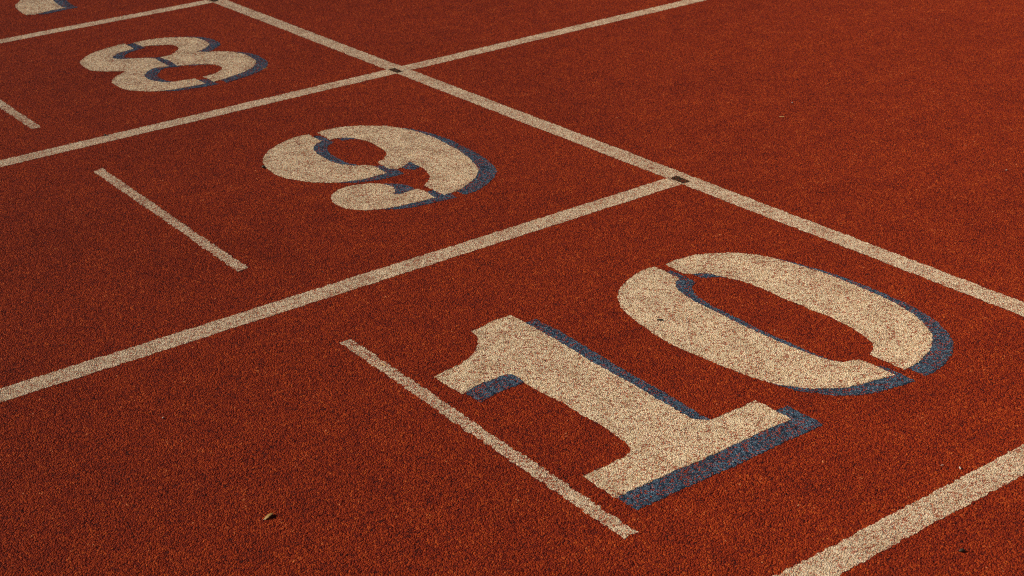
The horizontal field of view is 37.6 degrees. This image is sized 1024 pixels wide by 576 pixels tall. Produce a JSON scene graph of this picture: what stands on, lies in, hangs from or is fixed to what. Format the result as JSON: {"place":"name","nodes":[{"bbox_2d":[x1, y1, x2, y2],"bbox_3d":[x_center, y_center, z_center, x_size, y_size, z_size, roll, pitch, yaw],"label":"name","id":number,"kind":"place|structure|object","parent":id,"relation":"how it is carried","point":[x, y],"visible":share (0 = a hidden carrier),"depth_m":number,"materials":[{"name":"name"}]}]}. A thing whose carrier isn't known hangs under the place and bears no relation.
{"place":"outdoors","nodes":[
{"label":"outdoors","id":0,"kind":"place"},
{"bbox_2d":[0,0,1023,575],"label":"running track ground","id":1,"kind":"structure","parent":0,"point":[898,128],"depth_m":3.04,"materials":[{"name":"red rubber"}]},
{"bbox_2d":[0,100,39,128],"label":"lane mark","id":2,"kind":"object","parent":1,"relation":"on","point":[10,110],"visible":1,"depth_m":4.13,"materials":[{"name":"beige paint"}]},
{"bbox_2d":[15,0,77,14],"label":"lane number","id":3,"kind":"object","parent":1,"relation":"on","point":[30,7],"visible":1,"depth_m":5.28,"materials":[{"name":"beige paint"}]},
{"bbox_2d":[0,0,211,42],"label":"lane line","id":4,"kind":"object","parent":1,"relation":"on","point":[129,16],"visible":1,"depth_m":5.05,"materials":[{"name":"beige paint"}]},
{"bbox_2d":[94,168,247,271],"bbox_3d":[-0.787,-0.165,3.402,0.032,0.001,0.801,-18,29,-31],"label":"lane mark","id":5,"kind":"object","parent":1,"relation":"on","point":[221,255],"visible":1,"depth_m":3.37,"materials":[{"name":"beige paint"}]},
{"bbox_2d":[80,37,267,90],"bbox_3d":[-1.029,-0.684,4.559,0.459,0.001,0.627,-19,29,-32],"label":"lane number","id":6,"kind":"object","parent":1,"relation":"on","point":[139,74],"visible":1,"depth_m":4.55,"materials":[{"name":"beige paint"}]},
{"bbox_2d":[0,178,680,401],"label":"lane line","id":7,"kind":"object","parent":1,"relation":"on","point":[33,384],"visible":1,"depth_m":2.97,"materials":[{"name":"beige paint"}]},
{"bbox_2d":[0,0,703,166],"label":"lane line","id":8,"kind":"object","parent":1,"relation":"on","point":[149,128],"visible":1,"depth_m":4.25,"materials":[{"name":"beige paint"}]},
{"bbox_2d":[263,125,496,209],"bbox_3d":[-0.324,-0.303,3.664,0.460,0.001,0.636,-19,29,-32],"label":"lane number","id":9,"kind":"object","parent":1,"relation":"on","point":[449,166],"visible":1,"depth_m":3.64,"materials":[{"name":"beige paint"}]},
{"bbox_2d":[340,339,637,538],"bbox_3d":[-0.068,0.228,2.479,0.033,0.001,0.822,-19,29,-31],"label":"lane mark","id":10,"kind":"object","parent":1,"relation":"on","point":[586,505],"visible":1,"depth_m":2.42,"materials":[{"name":"beige paint"}]},
{"bbox_2d":[208,0,1023,316],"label":"start line","id":11,"kind":"object","parent":1,"relation":"on","point":[922,270],"visible":1,"depth_m":3.49,"materials":[{"name":"beige paint"}]},
{"bbox_2d":[388,68,401,72],"bbox_3d":[-0.339,-0.635,4.387,0.025,0.001,0.048,-19,29,-32],"label":"start mark","id":12,"kind":"object","parent":11,"relation":"on","point":[395,70],"visible":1,"depth_m":4.39,"materials":[{"name":"black paint"}]},
{"bbox_2d":[671,176,688,183],"bbox_3d":[0.388,-0.251,3.483,0.024,0.001,0.048,-19,29,-32],"label":"start mark","id":13,"kind":"object","parent":11,"relation":"on","point":[678,178],"visible":1,"depth_m":3.48,"materials":[{"name":"black paint"}]},
{"bbox_2d":[434,252,953,509],"bbox_3d":[0.331,0.109,2.703,0.863,0.001,0.669,-19,29,-32],"label":"lane number","id":14,"kind":"object","parent":1,"relation":"on","point":[673,444],"visible":1,"depth_m":2.65,"materials":[{"name":"beige paint"}]},
{"bbox_2d":[773,444,1023,575],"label":"lane line","id":15,"kind":"object","parent":1,"relation":"on","point":[863,545],"visible":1,"depth_m":2.19,"materials":[{"name":"beige paint"}]}
]}

